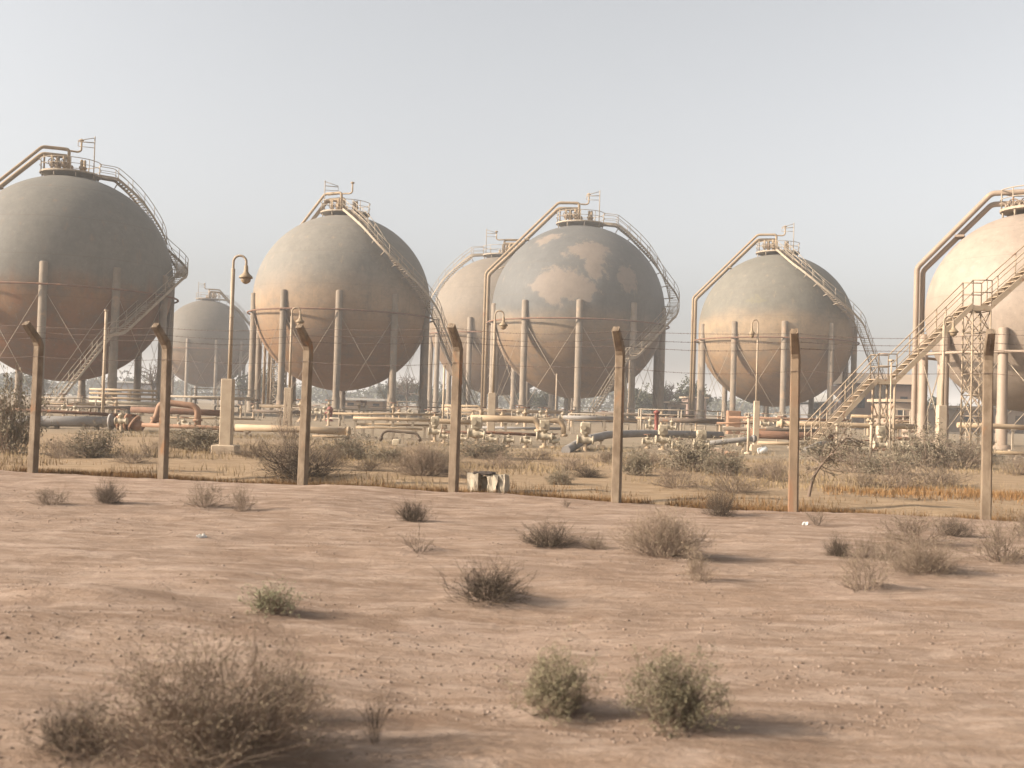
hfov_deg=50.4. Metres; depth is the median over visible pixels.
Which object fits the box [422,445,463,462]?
green shrub
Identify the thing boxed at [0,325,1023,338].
barbed wire
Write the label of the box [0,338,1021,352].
barbed wire
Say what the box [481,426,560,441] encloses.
pipe
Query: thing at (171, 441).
green shrub
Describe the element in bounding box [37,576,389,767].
dry shrub
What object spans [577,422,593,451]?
valve
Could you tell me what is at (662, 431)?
valve
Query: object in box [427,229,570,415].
spherical tank
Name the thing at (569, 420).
pipe rack
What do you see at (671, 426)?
valve
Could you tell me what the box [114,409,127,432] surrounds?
valve
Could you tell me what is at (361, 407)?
door
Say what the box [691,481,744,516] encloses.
dry shrub
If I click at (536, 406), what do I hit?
tree
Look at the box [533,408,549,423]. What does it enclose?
riser
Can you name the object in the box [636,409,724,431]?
pipe rack
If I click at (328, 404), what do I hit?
riser
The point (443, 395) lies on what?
pole
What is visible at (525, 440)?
valve
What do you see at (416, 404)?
pipe rack
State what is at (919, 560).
dry shrub
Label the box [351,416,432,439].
pipe
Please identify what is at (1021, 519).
dry shrub
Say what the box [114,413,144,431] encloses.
pipe
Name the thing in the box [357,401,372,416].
riser
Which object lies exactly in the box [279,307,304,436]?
lamp post
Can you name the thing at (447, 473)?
dry shrub
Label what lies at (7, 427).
green shrub
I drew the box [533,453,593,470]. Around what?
dry shrub
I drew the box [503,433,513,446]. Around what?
valve
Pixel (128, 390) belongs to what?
pipe
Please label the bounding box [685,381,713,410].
tree
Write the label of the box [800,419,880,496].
sapling
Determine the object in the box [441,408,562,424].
pipe
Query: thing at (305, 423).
fence post
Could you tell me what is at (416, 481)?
dry grass
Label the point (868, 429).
riser
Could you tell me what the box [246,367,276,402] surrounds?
tree
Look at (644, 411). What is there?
tree
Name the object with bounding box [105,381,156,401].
building
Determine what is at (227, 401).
lamp post
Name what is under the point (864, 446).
valve
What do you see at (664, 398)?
tree
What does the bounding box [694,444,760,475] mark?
green shrub
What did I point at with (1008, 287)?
metal staircase
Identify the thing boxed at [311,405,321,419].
valve
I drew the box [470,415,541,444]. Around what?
pipe
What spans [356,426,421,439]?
pipe
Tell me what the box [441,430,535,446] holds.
pipe
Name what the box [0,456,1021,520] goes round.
dry weeds
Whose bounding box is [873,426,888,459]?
valve
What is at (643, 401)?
tree
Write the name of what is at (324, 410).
valve
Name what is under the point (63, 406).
valve
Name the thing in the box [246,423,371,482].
dry shrub
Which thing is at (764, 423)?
valve
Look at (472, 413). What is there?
riser
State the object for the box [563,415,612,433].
pipe
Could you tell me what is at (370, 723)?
dry shrub
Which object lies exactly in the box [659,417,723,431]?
pipe
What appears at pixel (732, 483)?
dry shrub
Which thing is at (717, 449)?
concrete block
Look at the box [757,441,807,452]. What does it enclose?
pipe
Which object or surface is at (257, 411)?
pipe
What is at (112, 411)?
riser
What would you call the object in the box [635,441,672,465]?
dry shrub
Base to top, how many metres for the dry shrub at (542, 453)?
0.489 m
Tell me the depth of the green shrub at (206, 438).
29.51 m
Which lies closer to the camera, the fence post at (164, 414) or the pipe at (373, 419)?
the fence post at (164, 414)
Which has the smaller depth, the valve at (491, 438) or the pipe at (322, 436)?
the valve at (491, 438)
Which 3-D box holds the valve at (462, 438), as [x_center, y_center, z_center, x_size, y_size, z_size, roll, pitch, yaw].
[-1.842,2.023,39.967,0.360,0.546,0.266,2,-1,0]
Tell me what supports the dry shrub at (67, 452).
on the ground at (94, 565)
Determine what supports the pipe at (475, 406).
on the ground at (94, 565)
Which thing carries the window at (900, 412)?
in the building at (903, 403)
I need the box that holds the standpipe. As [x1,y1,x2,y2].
[654,410,659,429]
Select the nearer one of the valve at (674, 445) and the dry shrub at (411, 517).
the dry shrub at (411, 517)
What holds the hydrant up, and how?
on the ground at (94, 565)
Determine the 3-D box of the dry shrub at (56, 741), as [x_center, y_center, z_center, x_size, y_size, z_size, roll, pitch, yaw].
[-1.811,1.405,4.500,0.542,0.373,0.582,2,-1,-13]
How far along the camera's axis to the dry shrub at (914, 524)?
12.98 m
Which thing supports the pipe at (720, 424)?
on the ground at (94, 565)
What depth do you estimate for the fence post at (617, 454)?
17.72 m
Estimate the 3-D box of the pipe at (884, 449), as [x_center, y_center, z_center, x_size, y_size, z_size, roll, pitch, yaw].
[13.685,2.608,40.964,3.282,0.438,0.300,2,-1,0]
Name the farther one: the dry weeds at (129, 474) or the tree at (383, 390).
the tree at (383, 390)
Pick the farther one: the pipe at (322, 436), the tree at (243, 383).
the tree at (243, 383)
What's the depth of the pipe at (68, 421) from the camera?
44.78 m
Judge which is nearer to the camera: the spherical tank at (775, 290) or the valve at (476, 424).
the valve at (476, 424)
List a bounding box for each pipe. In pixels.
[9,414,115,429]
[12,408,136,428]
[41,405,135,415]
[89,388,156,413]
[89,392,156,412]
[89,396,156,409]
[89,400,156,413]
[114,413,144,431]
[130,407,219,425]
[141,423,250,434]
[150,400,202,424]
[170,417,254,422]
[171,395,254,416]
[235,424,350,438]
[252,409,299,420]
[259,404,298,416]
[312,435,348,440]
[333,412,441,427]
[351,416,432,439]
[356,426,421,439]
[357,423,432,439]
[379,430,420,446]
[439,419,470,441]
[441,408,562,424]
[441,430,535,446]
[444,405,482,425]
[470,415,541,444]
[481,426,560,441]
[539,417,567,436]
[561,430,723,452]
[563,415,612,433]
[595,412,694,430]
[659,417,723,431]
[708,435,756,452]
[717,422,752,443]
[723,427,825,441]
[729,416,850,439]
[750,428,834,447]
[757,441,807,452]
[776,420,916,449]
[802,441,859,453]
[851,414,916,436]
[853,447,913,455]
[883,436,918,440]
[956,422,1023,450]
[992,450,1023,459]
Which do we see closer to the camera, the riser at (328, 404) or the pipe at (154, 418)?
the pipe at (154, 418)
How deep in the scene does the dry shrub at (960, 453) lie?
33.34 m
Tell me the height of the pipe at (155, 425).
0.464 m
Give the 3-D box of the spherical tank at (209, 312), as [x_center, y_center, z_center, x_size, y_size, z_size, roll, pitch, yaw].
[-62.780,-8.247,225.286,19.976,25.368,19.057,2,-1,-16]
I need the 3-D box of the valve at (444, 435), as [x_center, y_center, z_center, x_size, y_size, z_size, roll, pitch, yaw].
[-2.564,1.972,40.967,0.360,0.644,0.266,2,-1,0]
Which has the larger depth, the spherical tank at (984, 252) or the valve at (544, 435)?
the spherical tank at (984, 252)
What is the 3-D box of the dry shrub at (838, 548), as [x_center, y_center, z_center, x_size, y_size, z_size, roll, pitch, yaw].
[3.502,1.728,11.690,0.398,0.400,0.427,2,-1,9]
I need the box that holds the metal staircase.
[804,245,1023,453]
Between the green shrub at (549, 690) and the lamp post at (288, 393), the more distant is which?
the lamp post at (288, 393)
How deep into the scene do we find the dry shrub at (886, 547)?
11.43 m
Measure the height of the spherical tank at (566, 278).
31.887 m
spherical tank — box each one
[0,136,188,411]
[171,282,249,404]
[246,180,480,416]
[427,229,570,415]
[480,190,679,420]
[689,224,892,428]
[902,185,1023,449]
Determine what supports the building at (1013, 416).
on the ground at (94, 565)
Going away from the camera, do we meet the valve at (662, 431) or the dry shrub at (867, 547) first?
the dry shrub at (867, 547)
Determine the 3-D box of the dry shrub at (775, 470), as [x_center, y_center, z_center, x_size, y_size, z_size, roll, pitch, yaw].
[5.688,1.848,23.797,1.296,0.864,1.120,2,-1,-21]
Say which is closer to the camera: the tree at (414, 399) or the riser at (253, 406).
the riser at (253, 406)
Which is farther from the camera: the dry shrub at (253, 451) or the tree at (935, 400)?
the tree at (935, 400)
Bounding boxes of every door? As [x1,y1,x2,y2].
[360,397,366,408]
[671,407,676,417]
[1015,416,1023,433]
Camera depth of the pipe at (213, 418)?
61.92 m
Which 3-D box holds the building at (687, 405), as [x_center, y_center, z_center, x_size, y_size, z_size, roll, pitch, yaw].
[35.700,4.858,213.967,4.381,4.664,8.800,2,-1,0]
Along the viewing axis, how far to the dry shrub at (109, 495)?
14.78 m
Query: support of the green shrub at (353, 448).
on the ground at (94, 565)
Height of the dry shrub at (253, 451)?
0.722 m
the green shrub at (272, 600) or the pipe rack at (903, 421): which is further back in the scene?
the pipe rack at (903, 421)
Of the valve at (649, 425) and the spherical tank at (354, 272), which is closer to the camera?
the valve at (649, 425)
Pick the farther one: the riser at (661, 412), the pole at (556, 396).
the pole at (556, 396)
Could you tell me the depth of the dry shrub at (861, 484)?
23.15 m
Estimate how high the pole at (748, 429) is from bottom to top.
1.500 m
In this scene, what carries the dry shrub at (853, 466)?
on the ground at (94, 565)
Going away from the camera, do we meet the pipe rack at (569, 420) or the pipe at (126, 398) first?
the pipe rack at (569, 420)
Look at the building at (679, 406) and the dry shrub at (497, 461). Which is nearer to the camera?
the dry shrub at (497, 461)
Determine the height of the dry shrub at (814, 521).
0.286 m
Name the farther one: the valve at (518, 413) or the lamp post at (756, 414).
the valve at (518, 413)
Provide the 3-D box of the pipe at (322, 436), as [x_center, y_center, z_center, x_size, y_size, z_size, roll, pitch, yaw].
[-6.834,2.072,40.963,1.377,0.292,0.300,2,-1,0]
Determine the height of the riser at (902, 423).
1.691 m
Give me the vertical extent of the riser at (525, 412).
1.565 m
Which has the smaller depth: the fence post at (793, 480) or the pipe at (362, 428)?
the fence post at (793, 480)
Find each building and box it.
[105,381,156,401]
[345,397,386,411]
[664,401,688,417]
[679,396,708,418]
[800,393,839,420]
[833,373,917,422]
[867,399,914,432]
[927,406,1023,433]
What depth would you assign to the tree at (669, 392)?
189.74 m
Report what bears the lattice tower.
on the ground at (94, 565)
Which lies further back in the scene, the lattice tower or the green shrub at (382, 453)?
the lattice tower
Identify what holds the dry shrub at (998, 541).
on the ground at (94, 565)
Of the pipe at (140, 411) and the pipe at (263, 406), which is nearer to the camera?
the pipe at (140, 411)
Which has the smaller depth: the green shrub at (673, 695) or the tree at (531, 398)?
the green shrub at (673, 695)
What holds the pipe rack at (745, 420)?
on the ground at (94, 565)
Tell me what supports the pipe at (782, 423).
on the ground at (94, 565)
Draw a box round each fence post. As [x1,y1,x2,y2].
[22,321,43,472]
[152,323,171,478]
[295,324,312,484]
[447,323,462,491]
[611,326,624,502]
[788,328,800,511]
[980,328,994,519]
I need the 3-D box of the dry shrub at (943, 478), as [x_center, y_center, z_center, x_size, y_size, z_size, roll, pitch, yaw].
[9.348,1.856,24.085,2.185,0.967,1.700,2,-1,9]
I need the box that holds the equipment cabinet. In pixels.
[726,411,740,433]
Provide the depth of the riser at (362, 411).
103.82 m
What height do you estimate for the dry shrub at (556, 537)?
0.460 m
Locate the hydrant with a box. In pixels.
[325,406,332,420]
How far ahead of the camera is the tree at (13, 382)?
258.39 m
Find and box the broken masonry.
[467,471,509,492]
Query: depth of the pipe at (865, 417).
77.90 m
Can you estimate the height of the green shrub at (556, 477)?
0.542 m
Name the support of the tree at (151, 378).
on the ground at (94, 565)
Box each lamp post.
[211,255,252,454]
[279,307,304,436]
[485,310,507,442]
[749,319,760,450]
[935,315,958,459]
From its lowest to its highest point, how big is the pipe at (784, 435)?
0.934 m
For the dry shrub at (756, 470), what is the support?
on the ground at (94, 565)
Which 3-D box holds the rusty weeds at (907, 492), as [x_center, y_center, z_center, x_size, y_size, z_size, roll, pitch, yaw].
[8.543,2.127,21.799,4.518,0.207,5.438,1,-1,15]
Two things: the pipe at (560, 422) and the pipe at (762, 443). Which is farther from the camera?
the pipe at (560, 422)
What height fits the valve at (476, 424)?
1.110 m
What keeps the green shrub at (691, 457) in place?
on the ground at (94, 565)
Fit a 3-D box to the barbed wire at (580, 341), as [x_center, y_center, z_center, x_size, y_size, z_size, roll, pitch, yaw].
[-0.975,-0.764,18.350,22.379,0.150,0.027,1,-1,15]
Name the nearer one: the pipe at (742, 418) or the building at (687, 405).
the pipe at (742, 418)
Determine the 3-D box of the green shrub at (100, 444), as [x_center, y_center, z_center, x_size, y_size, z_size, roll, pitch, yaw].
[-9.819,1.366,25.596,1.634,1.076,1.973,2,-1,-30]
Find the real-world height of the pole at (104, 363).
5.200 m
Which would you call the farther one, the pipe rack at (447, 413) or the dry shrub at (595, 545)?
the pipe rack at (447, 413)
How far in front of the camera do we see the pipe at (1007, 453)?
41.90 m
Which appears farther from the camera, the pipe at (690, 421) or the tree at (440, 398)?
the tree at (440, 398)
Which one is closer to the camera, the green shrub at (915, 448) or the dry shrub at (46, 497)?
the dry shrub at (46, 497)
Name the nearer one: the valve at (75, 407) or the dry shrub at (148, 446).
the dry shrub at (148, 446)
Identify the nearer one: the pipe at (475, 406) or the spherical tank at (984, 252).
the spherical tank at (984, 252)
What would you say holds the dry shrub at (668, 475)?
on the ground at (94, 565)
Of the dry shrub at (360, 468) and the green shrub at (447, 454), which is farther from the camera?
the green shrub at (447, 454)
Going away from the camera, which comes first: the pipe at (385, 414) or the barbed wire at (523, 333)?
the barbed wire at (523, 333)
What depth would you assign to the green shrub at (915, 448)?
33.46 m
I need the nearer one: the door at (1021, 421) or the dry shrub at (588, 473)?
the dry shrub at (588, 473)
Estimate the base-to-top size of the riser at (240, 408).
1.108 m
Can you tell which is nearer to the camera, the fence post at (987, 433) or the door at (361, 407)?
the fence post at (987, 433)
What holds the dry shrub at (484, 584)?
on the ground at (94, 565)
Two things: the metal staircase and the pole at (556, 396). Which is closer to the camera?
the metal staircase
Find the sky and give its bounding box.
[0,0,1023,412]
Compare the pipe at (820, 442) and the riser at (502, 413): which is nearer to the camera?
the pipe at (820, 442)
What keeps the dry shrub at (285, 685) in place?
on the ground at (94, 565)
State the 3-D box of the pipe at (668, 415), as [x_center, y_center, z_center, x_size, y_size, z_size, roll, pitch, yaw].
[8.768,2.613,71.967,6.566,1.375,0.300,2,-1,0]
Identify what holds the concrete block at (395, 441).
on the ground at (94, 565)
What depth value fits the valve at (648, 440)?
41.89 m
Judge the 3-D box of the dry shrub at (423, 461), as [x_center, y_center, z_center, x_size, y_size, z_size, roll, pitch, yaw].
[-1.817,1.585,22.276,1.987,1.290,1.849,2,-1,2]
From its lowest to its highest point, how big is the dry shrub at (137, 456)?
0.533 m
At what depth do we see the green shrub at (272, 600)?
7.44 m
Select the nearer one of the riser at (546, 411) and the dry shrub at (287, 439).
the dry shrub at (287, 439)
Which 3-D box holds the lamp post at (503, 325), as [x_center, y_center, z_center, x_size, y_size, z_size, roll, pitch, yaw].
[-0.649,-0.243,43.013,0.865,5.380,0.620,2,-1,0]
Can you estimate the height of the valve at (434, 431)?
1.056 m
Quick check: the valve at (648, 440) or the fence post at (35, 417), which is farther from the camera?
the valve at (648, 440)
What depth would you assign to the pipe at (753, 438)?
40.88 m
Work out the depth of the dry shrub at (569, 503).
16.33 m
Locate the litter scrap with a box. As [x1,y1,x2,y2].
[196,534,206,537]
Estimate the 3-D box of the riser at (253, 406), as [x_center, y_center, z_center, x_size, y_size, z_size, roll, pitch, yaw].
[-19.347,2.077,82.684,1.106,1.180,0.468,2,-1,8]
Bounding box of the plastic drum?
[757,446,767,453]
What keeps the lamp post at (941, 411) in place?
on the ground at (94, 565)
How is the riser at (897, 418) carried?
on the ground at (94, 565)
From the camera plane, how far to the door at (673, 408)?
189.91 m
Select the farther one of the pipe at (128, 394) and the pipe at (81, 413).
the pipe at (128, 394)
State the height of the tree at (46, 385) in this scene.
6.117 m
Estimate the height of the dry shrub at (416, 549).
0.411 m
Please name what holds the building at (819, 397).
on the ground at (94, 565)
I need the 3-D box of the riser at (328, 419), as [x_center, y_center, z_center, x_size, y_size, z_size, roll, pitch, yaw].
[-10.537,2.025,64.063,0.975,1.040,0.412,1,-1,16]
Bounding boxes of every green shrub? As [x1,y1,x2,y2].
[0,363,56,454]
[58,419,131,457]
[155,431,192,448]
[169,419,238,450]
[237,572,318,617]
[312,427,381,459]
[363,440,413,461]
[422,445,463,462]
[440,434,523,459]
[495,617,625,725]
[544,464,577,484]
[607,443,658,475]
[618,635,745,737]
[651,429,750,471]
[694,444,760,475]
[788,428,883,462]
[855,445,920,474]
[879,416,970,467]
[957,436,1006,463]
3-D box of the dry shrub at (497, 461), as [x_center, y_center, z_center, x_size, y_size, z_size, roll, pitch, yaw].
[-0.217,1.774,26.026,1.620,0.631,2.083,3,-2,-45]
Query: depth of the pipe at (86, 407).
65.90 m
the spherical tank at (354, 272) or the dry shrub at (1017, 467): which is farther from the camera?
the spherical tank at (354, 272)
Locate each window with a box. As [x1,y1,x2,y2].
[857,396,864,407]
[898,410,904,414]
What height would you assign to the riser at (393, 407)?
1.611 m
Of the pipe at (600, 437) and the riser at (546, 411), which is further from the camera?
the riser at (546, 411)
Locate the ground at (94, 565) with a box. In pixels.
[0,393,1023,767]
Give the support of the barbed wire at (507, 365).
attached to the fence post at (35, 417)
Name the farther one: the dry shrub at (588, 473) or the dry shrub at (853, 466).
the dry shrub at (853, 466)
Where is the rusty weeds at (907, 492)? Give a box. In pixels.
[822,480,1023,505]
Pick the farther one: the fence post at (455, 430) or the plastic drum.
the plastic drum
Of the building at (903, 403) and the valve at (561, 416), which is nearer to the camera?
the valve at (561, 416)
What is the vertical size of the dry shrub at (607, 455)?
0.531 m
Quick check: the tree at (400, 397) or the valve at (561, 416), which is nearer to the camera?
the valve at (561, 416)
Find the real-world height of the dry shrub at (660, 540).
0.886 m
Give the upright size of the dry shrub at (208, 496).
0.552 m
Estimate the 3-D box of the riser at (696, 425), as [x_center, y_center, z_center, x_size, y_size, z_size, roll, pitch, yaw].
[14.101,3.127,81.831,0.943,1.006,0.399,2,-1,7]
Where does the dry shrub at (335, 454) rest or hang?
on the ground at (94, 565)
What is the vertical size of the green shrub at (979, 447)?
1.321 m
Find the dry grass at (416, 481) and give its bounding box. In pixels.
[0,429,1023,495]
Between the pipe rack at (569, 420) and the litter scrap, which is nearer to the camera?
the litter scrap
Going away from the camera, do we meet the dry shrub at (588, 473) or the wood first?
the dry shrub at (588, 473)
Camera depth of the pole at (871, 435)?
35.95 m
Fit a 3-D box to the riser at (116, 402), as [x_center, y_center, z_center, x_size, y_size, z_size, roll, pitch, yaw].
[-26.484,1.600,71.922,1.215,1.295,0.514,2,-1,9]
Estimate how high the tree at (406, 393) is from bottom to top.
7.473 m
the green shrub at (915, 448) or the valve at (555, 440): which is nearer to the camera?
the green shrub at (915, 448)
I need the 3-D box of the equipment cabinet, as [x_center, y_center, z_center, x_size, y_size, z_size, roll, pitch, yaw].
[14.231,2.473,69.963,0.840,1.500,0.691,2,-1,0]
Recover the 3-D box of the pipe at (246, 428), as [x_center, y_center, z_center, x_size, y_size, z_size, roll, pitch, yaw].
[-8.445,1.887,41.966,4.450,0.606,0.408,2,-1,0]
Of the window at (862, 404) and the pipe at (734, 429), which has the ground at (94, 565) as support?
the pipe at (734, 429)
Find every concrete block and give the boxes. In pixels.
[392,439,400,444]
[710,447,723,457]
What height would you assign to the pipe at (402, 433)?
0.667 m
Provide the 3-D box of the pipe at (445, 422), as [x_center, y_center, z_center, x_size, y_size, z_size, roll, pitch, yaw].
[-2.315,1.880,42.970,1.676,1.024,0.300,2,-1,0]
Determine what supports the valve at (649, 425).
on the ground at (94, 565)
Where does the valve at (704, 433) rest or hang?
on the ground at (94, 565)
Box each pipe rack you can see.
[42,397,104,415]
[108,405,171,415]
[191,388,259,414]
[281,407,343,419]
[340,405,391,416]
[396,401,441,413]
[445,408,513,424]
[513,405,636,421]
[565,413,642,430]
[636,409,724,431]
[743,413,851,434]
[883,409,929,436]
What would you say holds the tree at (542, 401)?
on the ground at (94, 565)
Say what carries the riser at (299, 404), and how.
on the ground at (94, 565)
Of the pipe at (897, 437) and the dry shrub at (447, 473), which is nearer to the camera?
the dry shrub at (447, 473)
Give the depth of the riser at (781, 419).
64.82 m
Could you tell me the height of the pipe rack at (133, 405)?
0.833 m
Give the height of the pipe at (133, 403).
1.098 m
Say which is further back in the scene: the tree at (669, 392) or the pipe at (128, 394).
the tree at (669, 392)
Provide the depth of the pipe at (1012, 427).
52.89 m
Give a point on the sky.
(871, 129)
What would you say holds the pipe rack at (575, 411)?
on the ground at (94, 565)
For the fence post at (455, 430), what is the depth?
18.45 m
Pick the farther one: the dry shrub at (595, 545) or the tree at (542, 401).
the tree at (542, 401)
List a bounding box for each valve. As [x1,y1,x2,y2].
[58,401,69,415]
[70,403,80,415]
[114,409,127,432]
[177,417,190,431]
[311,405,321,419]
[320,403,326,419]
[428,416,441,441]
[439,428,448,442]
[460,432,466,444]
[467,417,485,444]
[485,431,496,446]
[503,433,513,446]
[514,407,522,424]
[520,433,531,447]
[536,407,544,417]
[536,420,552,447]
[548,433,559,448]
[559,409,565,421]
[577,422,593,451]
[642,434,652,448]
[645,415,654,429]
[655,425,670,449]
[668,416,675,429]
[671,438,684,450]
[693,430,709,448]
[737,433,749,449]
[759,413,769,427]
[855,440,872,456]
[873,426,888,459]
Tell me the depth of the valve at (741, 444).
41.90 m
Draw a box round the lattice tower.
[269,356,286,409]
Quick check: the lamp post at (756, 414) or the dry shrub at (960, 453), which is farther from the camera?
the lamp post at (756, 414)
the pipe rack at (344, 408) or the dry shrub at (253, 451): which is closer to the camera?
the dry shrub at (253, 451)
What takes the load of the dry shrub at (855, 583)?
on the ground at (94, 565)
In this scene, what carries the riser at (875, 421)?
on the ground at (94, 565)
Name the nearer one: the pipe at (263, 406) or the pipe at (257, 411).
the pipe at (257, 411)
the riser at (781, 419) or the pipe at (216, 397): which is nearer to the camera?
the riser at (781, 419)
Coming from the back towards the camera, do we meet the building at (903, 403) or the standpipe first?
the building at (903, 403)
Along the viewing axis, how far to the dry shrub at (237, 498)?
14.64 m
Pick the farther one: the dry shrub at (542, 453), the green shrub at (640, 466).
the dry shrub at (542, 453)
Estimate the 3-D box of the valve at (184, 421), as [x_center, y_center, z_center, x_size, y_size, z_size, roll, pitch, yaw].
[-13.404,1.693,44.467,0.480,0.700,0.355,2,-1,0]
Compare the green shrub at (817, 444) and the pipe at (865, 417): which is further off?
the pipe at (865, 417)
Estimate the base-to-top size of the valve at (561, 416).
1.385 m
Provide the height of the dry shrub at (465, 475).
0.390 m
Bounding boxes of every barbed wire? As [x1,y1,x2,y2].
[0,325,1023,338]
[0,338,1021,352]
[2,332,1022,345]
[3,356,1023,376]
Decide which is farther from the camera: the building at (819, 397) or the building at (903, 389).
the building at (903, 389)
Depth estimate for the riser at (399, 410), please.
83.14 m
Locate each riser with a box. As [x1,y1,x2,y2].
[104,398,119,412]
[110,395,127,413]
[234,404,242,417]
[251,403,263,417]
[292,399,300,421]
[325,400,344,419]
[326,409,340,425]
[351,402,366,416]
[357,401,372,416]
[388,407,402,421]
[390,402,407,422]
[461,410,475,419]
[486,410,506,429]
[521,407,539,426]
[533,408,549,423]
[660,410,676,429]
[695,423,705,430]
[765,416,786,427]
[866,418,869,435]
[868,415,888,437]
[882,417,901,436]
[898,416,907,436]
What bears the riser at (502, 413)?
on the ground at (94, 565)
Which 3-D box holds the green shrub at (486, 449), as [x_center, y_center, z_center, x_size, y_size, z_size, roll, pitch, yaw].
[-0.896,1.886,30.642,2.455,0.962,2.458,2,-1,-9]
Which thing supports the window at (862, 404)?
in the building at (903, 389)
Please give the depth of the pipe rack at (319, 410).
83.95 m
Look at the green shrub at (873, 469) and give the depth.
28.52 m
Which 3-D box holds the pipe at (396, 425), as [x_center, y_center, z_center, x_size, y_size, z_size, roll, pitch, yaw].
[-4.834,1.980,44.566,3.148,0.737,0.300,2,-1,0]
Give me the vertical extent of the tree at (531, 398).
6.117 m
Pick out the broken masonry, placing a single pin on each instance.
(477, 480)
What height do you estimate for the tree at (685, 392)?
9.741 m
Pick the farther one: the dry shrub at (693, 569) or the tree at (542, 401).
the tree at (542, 401)
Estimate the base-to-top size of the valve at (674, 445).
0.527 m
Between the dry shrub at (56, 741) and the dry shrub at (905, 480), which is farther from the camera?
the dry shrub at (905, 480)
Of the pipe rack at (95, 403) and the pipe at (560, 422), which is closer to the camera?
the pipe at (560, 422)
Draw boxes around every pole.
[101,310,107,427]
[441,366,445,429]
[554,374,557,423]
[744,416,751,453]
[866,422,873,460]
[886,359,893,461]
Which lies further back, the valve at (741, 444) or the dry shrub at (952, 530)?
the valve at (741, 444)
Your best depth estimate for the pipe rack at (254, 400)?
95.07 m
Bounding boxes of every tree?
[0,370,27,394]
[22,375,53,391]
[128,361,177,401]
[231,372,265,395]
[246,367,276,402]
[375,384,387,401]
[387,380,414,408]
[396,373,418,410]
[404,383,418,408]
[432,390,445,405]
[516,392,536,407]
[530,389,546,409]
[532,390,548,409]
[627,388,651,412]
[642,382,651,412]
[648,381,688,413]
[648,385,674,402]
[672,374,709,401]
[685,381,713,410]
[927,396,936,409]
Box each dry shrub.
[6,676,134,767]
[22,485,72,506]
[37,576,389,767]
[42,430,82,458]
[87,472,129,503]
[103,443,157,463]
[136,433,176,456]
[183,477,228,509]
[221,435,281,457]
[224,482,257,511]
[233,638,335,728]
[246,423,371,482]
[255,383,320,467]
[310,442,349,466]
[347,457,397,471]
[353,683,397,743]
[376,430,469,477]
[393,491,439,522]
[398,521,444,553]
[428,551,539,612]
[437,461,484,478]
[439,460,462,474]
[461,448,543,468]
[510,514,590,548]
[517,446,555,459]
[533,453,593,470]
[558,500,571,507]
[568,463,608,477]
[575,531,612,549]
[588,450,611,462]
[599,494,728,563]
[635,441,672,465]
[639,458,711,490]
[680,542,720,581]
[683,457,770,494]
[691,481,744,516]
[739,458,770,479]
[749,452,801,481]
[801,505,836,525]
[808,444,888,472]
[819,530,853,557]
[829,535,895,595]
[835,468,885,488]
[842,530,884,558]
[855,501,967,548]
[856,451,948,489]
[870,526,975,578]
[870,530,905,561]
[897,446,980,488]
[918,430,998,469]
[935,513,981,537]
[945,502,1023,565]
[992,446,1023,475]
[1005,507,1023,536]
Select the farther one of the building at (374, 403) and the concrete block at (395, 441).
the building at (374, 403)
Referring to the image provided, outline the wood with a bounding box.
[0,370,995,416]
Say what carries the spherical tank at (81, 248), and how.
on the ground at (94, 565)
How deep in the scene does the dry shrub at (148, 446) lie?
26.39 m
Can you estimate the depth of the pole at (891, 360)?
35.98 m
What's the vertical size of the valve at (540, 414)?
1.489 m

